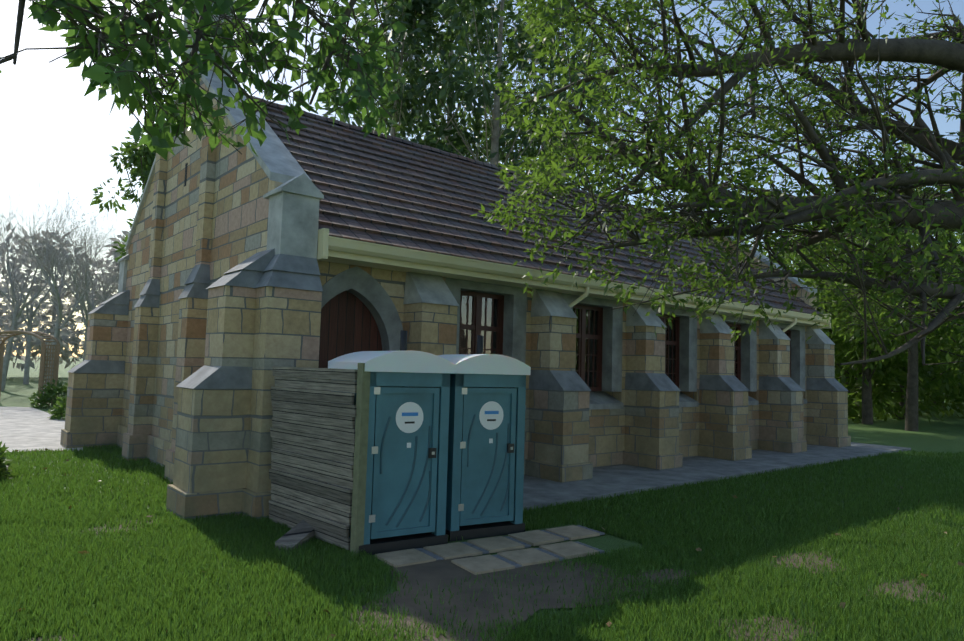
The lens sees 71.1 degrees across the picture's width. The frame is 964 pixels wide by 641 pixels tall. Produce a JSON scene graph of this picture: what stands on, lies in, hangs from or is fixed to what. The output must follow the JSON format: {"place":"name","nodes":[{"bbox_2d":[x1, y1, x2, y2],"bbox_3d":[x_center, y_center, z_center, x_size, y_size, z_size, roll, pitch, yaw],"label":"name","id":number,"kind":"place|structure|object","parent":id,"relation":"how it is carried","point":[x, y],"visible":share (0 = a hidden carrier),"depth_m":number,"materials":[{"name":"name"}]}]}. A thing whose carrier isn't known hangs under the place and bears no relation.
{"place":"outdoors","nodes":[
{"label":"outdoors","id":0,"kind":"place"},
{"bbox_2d":[0,407,82,451],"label":"path","id":1,"kind":"structure","parent":0,"point":[25,428],"depth_m":16.21,"materials":[{"name":"concrete"}]},
{"bbox_2d":[0,0,406,160],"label":"branch","id":2,"kind":"object","parent":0,"point":[161,141],"depth_m":3.47,"materials":[{"name":"green plant"}]},
{"bbox_2d":[0,355,963,640],"bbox_3d":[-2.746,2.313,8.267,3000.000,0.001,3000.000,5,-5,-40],"label":"ground","id":3,"kind":"structure","parent":0,"point":[942,435],"depth_m":19.62,"materials":[{"name":"green plant"}]},
{"bbox_2d":[0,441,21,478],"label":"shrub","id":4,"kind":"object","parent":3,"relation":"on","point":[7,466],"visible":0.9,"depth_m":9.85,"materials":[{"name":"green plant"}]},
{"bbox_2d":[0,330,59,405],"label":"archway","id":5,"kind":"object","parent":3,"relation":"on","point":[42,371],"visible":0.92,"depth_m":24.62,"materials":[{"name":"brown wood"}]},
{"bbox_2d":[0,224,77,370],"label":"tree","id":6,"kind":"object","parent":3,"relation":"on","point":[36,320],"depth_m":49.27,"materials":[{"name":"plant"}]},
{"bbox_2d":[28,379,67,408],"bbox_3d":[-14.830,2.598,23.644,1.750,1.127,1.754,0,-4,22],"label":"shrub","id":7,"kind":"object","parent":3,"relation":"on","point":[47,397],"visible":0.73,"depth_m":23.23,"materials":[{"name":"green plant"}]},
{"bbox_2d":[47,395,66,419],"bbox_3d":[-11.771,2.517,19.545,1.420,0.988,1.507,5,-5,-40],"label":"shrub","id":8,"kind":"object","parent":3,"relation":"on","point":[59,411],"visible":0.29,"depth_m":19.16,"materials":[{"name":"green plant"}]},
{"bbox_2d":[0,228,115,376],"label":"tree","id":9,"kind":"object","parent":3,"relation":"on","point":[75,341],"depth_m":55.67,"materials":[{"name":"grey plant"}]},
{"bbox_2d":[0,172,130,395],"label":"trees","id":10,"kind":"object","parent":3,"relation":"on","point":[59,305],"visible":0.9,"depth_m":33.70,"materials":[{"name":"plant"}]},
{"bbox_2d":[68,227,130,359],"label":"tree","id":11,"kind":"object","parent":3,"relation":"on","point":[125,233],"depth_m":56.00,"materials":[{"name":"green plant"}]},
{"bbox_2d":[90,121,155,264],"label":"tree","id":12,"kind":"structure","parent":3,"relation":"on","point":[132,158],"depth_m":20.72,"materials":[{"name":"green plant"}]},
{"bbox_2d":[275,519,315,550],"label":"stone slab","id":13,"kind":"structure","parent":3,"relation":"on","point":[301,531],"depth_m":6.65,"materials":[{"name":"grey stone"}]},
{"bbox_2d":[269,363,370,553],"bbox_3d":[-1.725,1.344,7.047,1.728,1.820,0.199,-2,-6,45],"label":"plank screen","id":14,"kind":"object","parent":3,"relation":"on","point":[319,431],"visible":0.88,"depth_m":6.83,"materials":[{"name":"grey wood"}]},
{"bbox_2d":[328,330,454,555],"bbox_3d":[-0.994,1.179,7.105,0.996,2.200,1.033,4,-5,-32],"label":"toilet","id":15,"kind":"object","parent":3,"relation":"on","point":[407,465],"visible":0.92,"depth_m":6.72,"materials":[{"name":"plastic"}]},
{"bbox_2d":[319,0,490,153],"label":"tree","id":16,"kind":"object","parent":3,"relation":"on","point":[389,14],"depth_m":25.52,"materials":[{"name":"green plant"}]},
{"bbox_2d":[60,0,816,520],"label":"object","id":17,"kind":"object","parent":3,"relation":"on","point":[244,326],"visible":0.71,"depth_m":8.23,"materials":[{"name":"beige stone"}]},
{"bbox_2d":[318,290,381,482],"bbox_3d":[-1.966,0.985,9.378,1.300,2.850,0.001,5,-5,-40],"label":"door","id":18,"kind":"structure","parent":17,"relation":"attached to","point":[348,324],"depth_m":9.47,"materials":[{"name":"brown wood"}]},
{"bbox_2d":[256,106,823,315],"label":"roof","id":19,"kind":"structure","parent":17,"relation":"on","point":[376,189],"depth_m":11.98,"materials":[{"name":"tile"}]},
{"bbox_2d":[249,96,679,220],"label":"ridge caps","id":20,"kind":"object","parent":19,"relation":"on","point":[360,129],"visible":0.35,"depth_m":14.32,"materials":[{"name":"tile"}]},
{"bbox_2d":[317,228,830,331],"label":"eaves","id":21,"kind":"object","parent":17,"relation":"attached to","point":[350,252],"visible":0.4,"depth_m":10.36,"materials":[{"name":"beige paint"}]},
{"bbox_2d":[459,290,790,390],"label":"window frames","id":22,"kind":"structure","parent":17,"relation":"attached to","point":[477,328],"depth_m":12.57,"materials":[{"name":"brown wood"}]},
{"bbox_2d":[460,295,786,386],"bbox_3d":[1.540,0.809,16.926,11.220,1.460,7.056,5,-5,-40],"label":"window glass","id":23,"kind":"object","parent":22,"relation":"in","point":[470,317],"visible":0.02,"depth_m":12.51,"materials":[{"name":"glass"}]},
{"bbox_2d":[351,0,546,166],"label":"tree","id":24,"kind":"object","parent":3,"relation":"on","point":[502,104],"depth_m":31.23,"materials":[{"name":"green plant"}]},
{"bbox_2d":[0,509,963,640],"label":"grass","id":25,"kind":"structure","parent":3,"relation":"on","point":[114,614],"depth_m":5.38,"materials":[{"name":"green plant"}]},
{"bbox_2d":[0,443,963,546],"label":"grass","id":26,"kind":"structure","parent":3,"relation":"on","point":[854,510],"depth_m":9.10,"materials":[{"name":"green plant"}]},
{"bbox_2d":[437,335,530,541],"bbox_3d":[-0.146,1.247,7.726,0.970,2.200,1.006,4,-5,-30],"label":"toilet","id":27,"kind":"object","parent":3,"relation":"on","point":[485,467],"visible":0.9,"depth_m":7.32,"materials":[{"name":"plastic"}]},
{"bbox_2d":[23,520,946,640],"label":"dirt patches","id":28,"kind":"object","parent":3,"relation":"on","point":[431,574],"visible":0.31,"depth_m":5.39,"materials":[{"name":"soil"}]},
{"bbox_2d":[408,6,565,165],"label":"tree","id":29,"kind":"object","parent":3,"relation":"on","point":[484,67],"depth_m":42.96,"materials":[{"name":"green plant"}]},
{"bbox_2d":[14,448,963,638],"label":"fallen leaves","id":30,"kind":"object","parent":3,"relation":"on","point":[735,496],"visible":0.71,"depth_m":6.13,"materials":[{"name":"plant"}]},
{"bbox_2d":[375,525,604,574],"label":"paving","id":31,"kind":"structure","parent":3,"relation":"on","point":[507,559],"depth_m":6.55,"materials":[{"name":"grey concrete"}]},
{"bbox_2d":[379,0,612,193],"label":"tree","id":32,"kind":"object","parent":3,"relation":"on","point":[469,27],"depth_m":25.38,"materials":[{"name":"green plant"}]},
{"bbox_2d":[454,0,642,194],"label":"tree","id":33,"kind":"object","parent":3,"relation":"on","point":[529,148],"depth_m":31.54,"materials":[{"name":"green plant"}]},
{"bbox_2d":[523,442,910,510],"bbox_3d":[4.977,2.879,13.544,14.550,0.055,1.848,5,-5,-40],"label":"apron","id":34,"kind":"object","parent":3,"relation":"on","point":[618,480],"visible":0.43,"depth_m":11.89,"materials":[{"name":"concrete"}]},
{"bbox_2d":[471,0,963,370],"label":"tree","id":35,"kind":"object","parent":3,"relation":"on","point":[749,179],"depth_m":6.94,"materials":[{"name":"green plant"}]},
{"bbox_2d":[780,236,852,369],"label":"tree","id":36,"kind":"object","parent":3,"relation":"on","point":[798,266],"depth_m":57.50,"materials":[{"name":"green plant"}]},
{"bbox_2d":[763,224,946,327],"bbox_3d":[19.280,-0.565,36.730,10.202,11.037,10.364,5,-5,-40],"label":"tree","id":37,"kind":"object","parent":3,"relation":"on","point":[827,255],"depth_m":37.60,"materials":[{"name":"green plant"}]},
{"bbox_2d":[763,222,963,423],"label":"tree","id":38,"kind":"object","parent":3,"relation":"on","point":[885,341],"depth_m":26.30,"materials":[{"name":"green plant"}]},
{"bbox_2d":[801,268,928,405],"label":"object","id":39,"kind":"object","parent":3,"relation":"on","point":[853,370],"depth_m":45.31,"materials":[{"name":"green plant"}]},
{"bbox_2d":[770,141,963,430],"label":"tree","id":40,"kind":"object","parent":3,"relation":"on","point":[908,147],"depth_m":23.91,"materials":[{"name":"green plant"}]},
{"bbox_2d":[808,268,950,422],"bbox_3d":[15.612,1.265,30.030,7.677,7.508,8.543,5,-5,-40],"label":"bush","id":41,"kind":"object","parent":3,"relation":"on","point":[882,390],"depth_m":28.04,"materials":[{"name":"green plant"}]},
{"bbox_2d":[810,255,963,415],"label":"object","id":42,"kind":"object","parent":3,"relation":"on","point":[920,413],"depth_m":34.98,"materials":[{"name":"green plant"}]},
{"bbox_2d":[834,258,963,423],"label":"bush","id":43,"kind":"object","parent":3,"relation":"on","point":[880,413],"depth_m":29.30,"materials":[{"name":"green plant"}]},
{"bbox_2d":[841,249,962,411],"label":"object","id":44,"kind":"object","parent":3,"relation":"on","point":[936,372],"depth_m":40.26,"materials":[{"name":"green plant"}]},
{"bbox_2d":[852,186,963,371],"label":"tree","id":45,"kind":"object","parent":3,"relation":"on","point":[946,347],"depth_m":27.14,"materials":[{"name":"green plant"}]},
{"bbox_2d":[857,228,963,406],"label":"tree","id":46,"kind":"object","parent":3,"relation":"on","point":[938,234],"depth_m":40.38,"materials":[{"name":"green plant"}]},
{"bbox_2d":[878,246,963,417],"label":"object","id":47,"kind":"object","parent":3,"relation":"on","point":[959,401],"depth_m":33.92,"materials":[{"name":"green plant"}]},
{"bbox_2d":[886,186,963,353],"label":"tree","id":48,"kind":"object","parent":3,"relation":"on","point":[944,331],"depth_m":24.26,"materials":[{"name":"green plant"}]},
{"bbox_2d":[0,0,963,356],"label":"sky","id":49,"kind":"structure","parent":0,"point":[49,128],"materials":[{"name":"white"}]},
{"bbox_2d":[121,78,850,482],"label":"chapel walls","id":50,"kind":"structure","parent":0,"point":[785,394],"depth_m":12.31,"materials":[{"name":"beige stone"}]},
{"bbox_2d":[764,221,865,284],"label":"tree","id":51,"kind":"object","parent":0,"point":[789,265],"depth_m":41.90,"materials":[{"name":"green plant"}]}
]}

